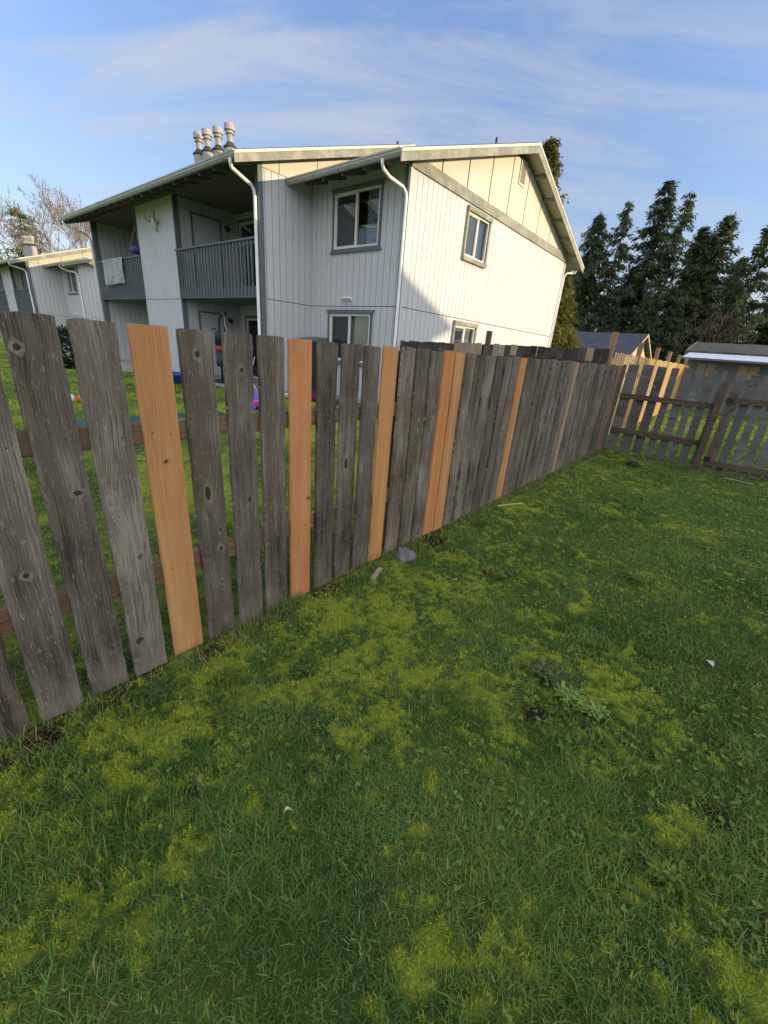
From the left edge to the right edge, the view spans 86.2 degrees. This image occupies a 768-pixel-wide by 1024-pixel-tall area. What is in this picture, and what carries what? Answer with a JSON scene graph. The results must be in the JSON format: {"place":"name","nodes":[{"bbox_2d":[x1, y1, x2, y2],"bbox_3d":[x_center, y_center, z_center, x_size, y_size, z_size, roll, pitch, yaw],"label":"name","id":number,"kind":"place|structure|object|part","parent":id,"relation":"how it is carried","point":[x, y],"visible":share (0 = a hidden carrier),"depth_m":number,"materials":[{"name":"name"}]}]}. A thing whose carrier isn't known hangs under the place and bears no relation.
{"place":"outdoors","nodes":[
{"label":"outdoors","id":0,"kind":"place"},
{"bbox_2d":[0,332,4,346],"bbox_3d":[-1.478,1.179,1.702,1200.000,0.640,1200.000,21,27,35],"label":"ground","id":1,"kind":"structure","parent":0,"point":[1,343],"depth_m":36.37,"materials":[{"name":"plant"}]},
{"bbox_2d":[0,189,51,259],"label":"bare tree","id":2,"kind":"object","parent":1,"relation":"on","point":[2,217],"visible":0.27,"depth_m":50.03,"materials":[{"name":"brown plant"}]},
{"bbox_2d":[0,205,52,260],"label":"bare tree","id":3,"kind":"object","parent":1,"relation":"on","point":[21,216],"visible":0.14,"depth_m":50.78,"materials":[{"name":"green plant"}]},
{"bbox_2d":[0,172,85,253],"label":"bare tree","id":4,"kind":"object","parent":1,"relation":"on","point":[43,234],"visible":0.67,"depth_m":42.31,"materials":[{"name":"brown plant"}]},
{"bbox_2d":[38,188,98,252],"bbox_3d":[-28.660,-24.515,42.226,8.457,13.938,9.331,1,22,-9],"label":"bare tree","id":5,"kind":"object","parent":1,"relation":"on","point":[86,228],"visible":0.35,"depth_m":38.69,"materials":[{"name":"brown plant"}]},
{"bbox_2d":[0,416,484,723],"bbox_3d":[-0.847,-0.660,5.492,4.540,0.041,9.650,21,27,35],"label":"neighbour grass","id":6,"kind":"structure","parent":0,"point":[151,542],"depth_m":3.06,"materials":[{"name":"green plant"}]},
{"bbox_2d":[0,417,767,1023],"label":"back lawn","id":7,"kind":"structure","parent":0,"point":[334,1001],"depth_m":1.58,"materials":[{"name":"plant"}]},
{"bbox_2d":[131,674,175,701],"bbox_3d":[-1.028,0.783,1.819,0.157,0.032,0.155,1,22,-10],"label":"weed","id":8,"kind":"object","parent":7,"relation":"on","point":[143,690],"visible":0.99,"depth_m":1.81,"materials":[{"name":"green plant"}]},
{"bbox_2d":[205,670,245,689],"bbox_3d":[-0.739,0.774,1.900,0.144,0.032,0.134,13,23,21],"label":"weed","id":9,"kind":"object","parent":7,"relation":"on","point":[224,679],"visible":1,"depth_m":1.90,"materials":[{"name":"green plant"}]},
{"bbox_2d":[0,452,597,771],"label":"dry litter","id":10,"kind":"object","parent":7,"relation":"on","point":[11,744],"visible":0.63,"depth_m":1.69,"materials":[{"name":"brown plant"}]},
{"bbox_2d":[0,449,608,758],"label":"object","id":11,"kind":"structure","parent":7,"relation":"on","point":[274,611],"depth_m":2.38,"materials":[{"name":"green plant"}]},
{"bbox_2d":[292,653,323,678],"bbox_3d":[-0.371,0.754,2.023,0.150,0.033,0.180,6,22,4],"label":"weed","id":12,"kind":"object","parent":7,"relation":"on","point":[306,662],"visible":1,"depth_m":2.02,"materials":[{"name":"green plant"}]},
{"bbox_2d":[0,311,622,742],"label":"board fence","id":13,"kind":"object","parent":7,"relation":"on","point":[542,399],"visible":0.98,"depth_m":1.97,"materials":[{"name":"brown wood"}]},
{"bbox_2d":[370,567,381,580],"bbox_3d":[-0.053,0.439,2.913,0.032,0.018,0.170,11,23,16],"label":"wood offcut","id":14,"kind":"object","parent":7,"relation":"on","point":[374,576],"visible":0.99,"depth_m":2.89,"materials":[{"name":"beige wood"}]},
{"bbox_2d":[0,475,767,1023],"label":"moss","id":15,"kind":"object","parent":7,"relation":"on","point":[250,807],"visible":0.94,"depth_m":1.64,"materials":[{"name":"green plant"}]},
{"bbox_2d":[7,457,767,1023],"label":"clover","id":16,"kind":"object","parent":7,"relation":"on","point":[515,811],"visible":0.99,"depth_m":1.74,"materials":[{"name":"green plant"}]},
{"bbox_2d":[396,547,416,562],"bbox_3d":[0.168,0.333,3.167,0.178,0.109,0.160,21,27,35],"label":"rock","id":17,"kind":"object","parent":7,"relation":"on","point":[405,555],"visible":0.89,"depth_m":3.12,"materials":[{"name":"grey stone"}]},
{"bbox_2d":[428,536,438,542],"bbox_3d":[0.426,0.234,3.554,0.106,0.041,0.087,21,27,35],"label":"earth clod","id":18,"kind":"object","parent":7,"relation":"on","point":[433,539],"visible":0.98,"depth_m":3.53,"materials":[{"name":"brown soil"}]},
{"bbox_2d":[474,518,488,523],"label":"weed","id":19,"kind":"object","parent":7,"relation":"on","point":[479,521],"visible":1,"depth_m":3.92,"materials":[{"name":"green plant"}]},
{"bbox_2d":[481,565,507,577],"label":"weed","id":20,"kind":"object","parent":7,"relation":"on","point":[491,567],"visible":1,"depth_m":3.05,"materials":[{"name":"green plant"}]},
{"bbox_2d":[498,503,522,506],"bbox_3d":[1.374,-0.082,4.450,0.348,0.017,0.016,-6,24,-24],"label":"straw","id":21,"kind":"object","parent":7,"relation":"on","point":[510,504],"visible":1,"depth_m":4.45,"materials":[{"name":"yellow plant"}]},
{"bbox_2d":[522,656,567,685],"bbox_3d":[0.829,0.820,2.103,0.228,0.034,0.195,-3,23,-18],"label":"weed","id":22,"kind":"object","parent":7,"relation":"on","point":[549,673],"visible":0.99,"depth_m":2.11,"materials":[{"name":"green plant"}]},
{"bbox_2d":[552,680,610,720],"bbox_3d":[0.926,0.892,1.936,0.271,0.038,0.169,21,27,35],"label":"weed","id":23,"kind":"object","parent":7,"relation":"on","point":[578,697],"visible":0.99,"depth_m":1.93,"materials":[{"name":"green plant"}]},
{"bbox_2d":[625,461,640,467],"bbox_3d":[4.150,-0.800,6.823,0.230,0.081,0.168,44,44,58],"label":"earth clod","id":24,"kind":"object","parent":7,"relation":"on","point":[634,464],"visible":0.91,"depth_m":6.78,"materials":[{"name":"soil"}]},
{"bbox_2d":[620,570,648,582],"bbox_3d":[1.901,0.493,3.133,0.152,0.032,0.200,-9,26,-31],"label":"weed","id":25,"kind":"object","parent":7,"relation":"on","point":[631,575],"visible":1,"depth_m":3.13,"materials":[{"name":"green plant"}]},
{"bbox_2d":[601,364,729,469],"bbox_3d":[4.731,-1.529,7.115,1.552,1.870,0.153,21,27,35],"label":"cross fence","id":26,"kind":"object","parent":7,"relation":"on","point":[639,397],"visible":0.89,"depth_m":7.05,"materials":[{"name":"wood"}]},
{"bbox_2d":[703,373,767,480],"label":"fence gate","id":27,"kind":"structure","parent":26,"relation":"attached to","point":[732,401],"depth_m":6.45,"materials":[{"name":"brown wood"}]},
{"bbox_2d":[638,849,713,907],"bbox_3d":[0.911,1.153,1.294,0.169,0.033,0.150,5,22,1],"label":"weed","id":28,"kind":"object","parent":7,"relation":"on","point":[665,871],"visible":1,"depth_m":1.29,"materials":[{"name":"green plant"}]},
{"bbox_2d":[705,659,713,666],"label":"fallen leaf","id":29,"kind":"object","parent":7,"relation":"on","point":[711,662],"visible":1,"depth_m":2.27,"materials":[{"name":"white plant"}]},
{"bbox_2d":[0,346,767,478],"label":"lawn","id":30,"kind":"structure","parent":0,"point":[4,365],"depth_m":9.59,"materials":[{"name":"plant"}]},
{"bbox_2d":[0,235,102,356],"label":"apartment building","id":31,"kind":"structure","parent":30,"relation":"on","point":[61,286],"depth_m":25.16,"materials":[{"name":"wood"}]},
{"bbox_2d":[20,272,28,288],"bbox_3d":[-23.801,-14.937,27.869,0.028,2.200,1.000,21,27,35],"label":"storage door","id":32,"kind":"structure","parent":31,"relation":"in","point":[23,276],"depth_m":27.37,"materials":[{"name":"white"}]},
{"bbox_2d":[64,268,78,294],"bbox_3d":[-18.603,-13.904,24.855,1.789,1.391,0.670,21,27,35],"label":"window","id":33,"kind":"structure","parent":31,"relation":"in","point":[70,277],"depth_m":24.91,"materials":[{"name":"glass"}]},
{"bbox_2d":[57,324,75,368],"bbox_3d":[-15.283,-7.910,19.813,2.595,2.204,2.258,21,27,35],"label":"bush","id":34,"kind":"object","parent":30,"relation":"on","point":[66,341],"visible":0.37,"depth_m":19.40,"materials":[{"name":"green plant"}]},
{"bbox_2d":[71,394,80,401],"bbox_3d":[-6.254,-2.306,8.290,0.200,0.180,0.378,21,27,35],"label":"toy ball","id":35,"kind":"object","parent":30,"relation":"on","point":[73,398],"visible":0.35,"depth_m":8.25,"materials":[{"name":"multicoloured plastic"}]},
{"bbox_2d":[77,411,224,424],"bbox_3d":[-4.080,-1.702,7.411,0.580,0.045,2.515,21,27,35],"label":"green mat","id":36,"kind":"object","parent":30,"relation":"on","point":[132,418],"visible":0.13,"depth_m":7.18,"materials":[{"name":"plastic"}]},
{"bbox_2d":[172,371,181,383],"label":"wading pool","id":37,"kind":"structure","parent":30,"relation":"on","point":[176,377],"depth_m":12.47,"materials":[{"name":"blue plastic"}]},
{"bbox_2d":[250,390,258,409],"bbox_3d":[-2.909,-2.538,9.253,0.588,0.392,0.380,21,27,35],"label":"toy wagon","id":38,"kind":"object","parent":30,"relation":"on","point":[254,404],"visible":0.34,"depth_m":9.08,"materials":[{"name":"purple plastic"}]},
{"bbox_2d":[253,357,257,389],"bbox_3d":[-3.679,-4.034,11.991,0.604,0.967,0.464,21,27,35],"label":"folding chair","id":39,"kind":"object","parent":30,"relation":"on","point":[255,362],"visible":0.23,"depth_m":11.69,"materials":[{"name":"black metal"}]},
{"bbox_2d":[297,337,327,390],"bbox_3d":[-2.069,-4.173,11.772,0.740,1.589,0.496,21,27,35],"label":"storage cabinet","id":40,"kind":"object","parent":30,"relation":"on","point":[313,387],"visible":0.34,"depth_m":11.40,"materials":[{"name":"black plastic"}]},
{"bbox_3d":[-2.093,-4.012,11.529,0.320,1.390,0.035,21,27,35],"label":"door","id":41,"kind":"part","parent":40,"relation":"part of","materials":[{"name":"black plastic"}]},
{"bbox_2d":[58,122,583,403],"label":"apartment building","id":42,"kind":"structure","parent":30,"relation":"on","point":[392,245],"depth_m":11.29,"materials":[{"name":"white"}]},
{"bbox_2d":[102,256,127,284],"bbox_3d":[-10.182,-9.106,15.548,1.940,0.882,0.170,21,27,35],"label":"rug","id":43,"kind":"object","parent":42,"relation":"hanging from","point":[113,271],"visible":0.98,"depth_m":15.46,"materials":[{"name":"white fabric"}]},
{"bbox_2d":[130,211,139,253],"bbox_3d":[-8.756,-9.827,14.447,0.460,1.270,0.460,21,27,35],"label":"hanging planter","id":44,"kind":"object","parent":42,"relation":"hanging from","point":[135,249],"visible":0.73,"depth_m":14.45,"materials":[{"name":"purple ceramic"}]},
{"bbox_2d":[143,209,157,231],"bbox_3d":[-7.207,-9.083,12.800,0.808,0.554,0.217,21,27,35],"label":"deer skull","id":45,"kind":"object","parent":42,"relation":"attached to","point":[153,221],"visible":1,"depth_m":12.79},
{"bbox_2d":[190,211,224,287],"bbox_3d":[-5.688,-8.289,13.300,0.028,2.200,1.000,21,27,35],"label":"storage door","id":46,"kind":"structure","parent":42,"relation":"in","point":[204,229],"depth_m":13.12,"materials":[{"name":"white"}]},
{"bbox_2d":[198,311,224,374],"bbox_3d":[-5.914,-5.819,14.262,0.028,2.040,0.920,21,27,35],"label":"storage door","id":47,"kind":"structure","parent":42,"relation":"in","point":[207,320],"depth_m":14.04,"materials":[{"name":"white"}]},
{"bbox_2d":[210,312,226,382],"bbox_3d":[-5.130,-5.146,12.844,0.970,2.040,0.700,21,27,35],"label":"punching bag stand","id":48,"kind":"object","parent":42,"relation":"on","point":[221,380],"visible":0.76,"depth_m":12.63,"materials":[{"name":"black metal"}]},
{"bbox_2d":[214,332,222,366],"bbox_3d":[-5.048,-5.042,12.736,0.344,1.010,0.344,21,27,35],"label":"punching bag","id":49,"kind":"object","parent":48,"relation":"hanging from","point":[219,354],"visible":0.59,"depth_m":12.59,"materials":[{"name":"black leather"}]},
{"bbox_2d":[237,217,255,285],"bbox_3d":[-4.043,-8.338,13.634,1.940,2.330,0.530,21,27,35],"label":"patio door","id":50,"kind":"structure","parent":42,"relation":"in","point":[248,221],"depth_m":13.87,"materials":[{"name":"glass"}]},
{"bbox_2d":[244,315,257,378],"bbox_3d":[-4.244,-5.723,14.374,1.960,2.070,0.090,21,27,35],"label":"patio door","id":51,"kind":"structure","parent":42,"relation":"in","point":[247,318],"depth_m":14.55,"materials":[{"name":"glass"}]},
{"bbox_2d":[326,309,374,366],"bbox_3d":[-0.770,-4.790,11.349,1.771,1.385,0.670,21,27,35],"label":"window","id":52,"kind":"structure","parent":42,"relation":"in","point":[344,326],"depth_m":11.15,"materials":[{"name":"glass"}]},
{"bbox_2d":[330,178,386,254],"bbox_3d":[-0.491,-7.256,10.286,1.789,1.391,0.670,21,27,35],"label":"window","id":53,"kind":"structure","parent":42,"relation":"in","point":[357,208],"depth_m":10.20,"materials":[{"name":"glass"}]},
{"bbox_2d":[450,320,477,343],"bbox_3d":[2.162,-5.071,12.652,0.705,1.430,1.351,21,27,35],"label":"window","id":54,"kind":"structure","parent":42,"relation":"in","point":[460,333],"depth_m":12.31,"materials":[{"name":"white plastic"}]},
{"bbox_2d":[461,205,492,268],"bbox_3d":[2.360,-7.687,11.579,0.705,1.230,1.316,21,27,35],"label":"window","id":55,"kind":"structure","parent":42,"relation":"in","point":[476,220],"depth_m":11.42,"materials":[{"name":"white plastic"}]},
{"bbox_2d":[311,391,337,402],"bbox_3d":[-1.831,-3.172,11.198,1.559,0.297,0.533,18,26,31],"label":"maroon cloth","id":56,"kind":"object","parent":30,"relation":"on","point":[313,396],"visible":0.21,"depth_m":11.03,"materials":[{"name":"fabric"}]},
{"bbox_2d":[400,331,618,427],"bbox_3d":[2.176,-2.785,9.047,4.827,2.370,0.189,20,27,34],"label":"side fence","id":57,"kind":"object","parent":30,"relation":"on","point":[487,348],"visible":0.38,"depth_m":8.40,"materials":[{"name":"wood"}]},
{"bbox_2d":[477,136,585,358],"bbox_3d":[7.814,-12.282,22.614,7.813,13.346,8.367,21,27,35],"label":"cedar tree","id":58,"kind":"object","parent":30,"relation":"on","point":[550,146],"visible":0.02,"depth_m":20.75,"materials":[{"name":"green plant"}]},
{"bbox_2d":[550,271,580,350],"bbox_3d":[9.582,-9.975,23.194,4.686,7.474,4.375,17,25,29],"label":"cedar tree","id":59,"kind":"object","parent":30,"relation":"on","point":[567,285],"visible":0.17,"depth_m":22.30,"materials":[{"name":"green plant"}]},
{"bbox_2d":[568,301,583,331],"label":"evergreen tree","id":60,"kind":"object","parent":30,"relation":"on","point":[578,309],"visible":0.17,"depth_m":43.49,"materials":[{"name":"green plant"}]},
{"bbox_2d":[565,211,611,331],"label":"conifer tree","id":61,"kind":"object","parent":30,"relation":"on","point":[593,245],"visible":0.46,"depth_m":45.55,"materials":[{"name":"green plant"}]},
{"bbox_2d":[578,199,635,332],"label":"conifer tree","id":62,"kind":"object","parent":30,"relation":"on","point":[607,284],"visible":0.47,"depth_m":44.23,"materials":[{"name":"green plant"}]},
{"bbox_2d":[595,297,620,332],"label":"evergreen tree","id":63,"kind":"object","parent":30,"relation":"on","point":[613,310],"visible":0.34,"depth_m":41.59,"materials":[{"name":"green plant"}]},
{"bbox_2d":[573,331,651,385],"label":"slate roof house","id":64,"kind":"structure","parent":30,"relation":"on","point":[627,343],"depth_m":30.44,"materials":[{"name":"beige"}]},
{"bbox_2d":[581,178,680,346],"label":"conifer tree","id":65,"kind":"object","parent":30,"relation":"on","point":[659,213],"visible":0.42,"depth_m":42.01,"materials":[{"name":"green plant"}]},
{"bbox_2d":[622,291,654,351],"bbox_3d":[24.709,-16.897,39.859,4.509,8.329,3.967,-10,26,-33],"label":"evergreen tree","id":66,"kind":"object","parent":30,"relation":"on","point":[641,316],"visible":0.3,"depth_m":39.14,"materials":[{"name":"green plant"}]},
{"bbox_2d":[608,342,689,434],"bbox_3d":[10.260,-4.420,14.777,0.090,2.340,18.700,21,27,35],"label":"picket fence","id":67,"kind":"object","parent":30,"relation":"on","point":[657,363],"visible":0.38,"depth_m":11.26,"materials":[{"name":"beige wood"}]},
{"bbox_2d":[617,190,698,363],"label":"conifer tree","id":68,"kind":"object","parent":30,"relation":"on","point":[674,251],"visible":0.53,"depth_m":40.29,"materials":[{"name":"green plant"}]},
{"bbox_2d":[645,301,684,380],"bbox_3d":[27.400,-16.072,39.367,3.606,7.572,4.099,-3,23,-19],"label":"evergreen tree","id":69,"kind":"object","parent":30,"relation":"on","point":[665,350],"visible":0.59,"depth_m":38.89,"materials":[{"name":"green plant"}]},
{"bbox_2d":[658,239,698,361],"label":"conifer tree","id":70,"kind":"object","parent":30,"relation":"on","point":[680,276],"visible":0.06,"depth_m":41.51,"materials":[{"name":"green plant"}]},
{"bbox_2d":[646,211,745,363],"bbox_3d":[31.597,-20.462,40.609,9.296,15.428,9.752,-7,25,-26],"label":"conifer tree","id":71,"kind":"object","parent":30,"relation":"on","point":[702,281],"visible":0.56,"depth_m":39.57,"materials":[{"name":"green plant"}]},
{"bbox_2d":[664,309,757,346],"bbox_3d":[26.306,-13.198,33.547,4.708,6.420,5.770,9,22,10],"label":"bare tree","id":72,"kind":"object","parent":30,"relation":"on","point":[731,327],"visible":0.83,"depth_m":32.63,"materials":[{"name":"brown plant"}]},
{"bbox_2d":[681,342,767,417],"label":"awning house","id":73,"kind":"structure","parent":30,"relation":"on","point":[734,360],"depth_m":16.82,"materials":[{"name":"grey"}]},
{"bbox_2d":[692,361,718,378],"bbox_3d":[13.466,-5.957,17.200,0.750,0.660,0.050,21,27,35],"label":"window","id":74,"kind":"structure","parent":73,"relation":"in","point":[705,366],"depth_m":17.19,"materials":[{"name":"yellow glass"}]},
{"bbox_2d":[732,364,762,381],"bbox_3d":[14.520,-5.549,16.399,0.780,0.660,0.050,21,27,35],"label":"window","id":75,"kind":"structure","parent":73,"relation":"in","point":[749,369],"depth_m":16.37,"materials":[{"name":"yellow glass"}]},
{"bbox_2d":[703,256,751,342],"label":"conifer tree","id":76,"kind":"object","parent":30,"relation":"on","point":[733,275],"visible":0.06,"depth_m":40.66,"materials":[{"name":"green plant"}]},
{"bbox_2d":[694,225,767,343],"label":"conifer tree","id":77,"kind":"object","parent":30,"relation":"on","point":[756,283],"visible":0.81,"depth_m":37.44,"materials":[{"name":"green plant"}]},
{"bbox_2d":[734,287,767,344],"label":"conifer tree","id":78,"kind":"object","parent":30,"relation":"on","point":[759,338],"visible":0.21,"depth_m":38.96,"materials":[{"name":"green plant"}]},
{"bbox_2d":[0,0,767,336],"label":"sky","id":79,"kind":"structure","parent":0,"point":[101,99],"materials":[{"name":"blue"}]},
{"bbox_2d":[575,316,756,320],"bbox_3d":[22.649,-12.613,26.416,60.048,0.540,0.025,22,28,37],"label":"power line","id":80,"kind":"object","parent":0,"point":[663,318],"visible":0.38,"depth_m":28.93,"materials":[{"name":"black plastic"}]}
]}

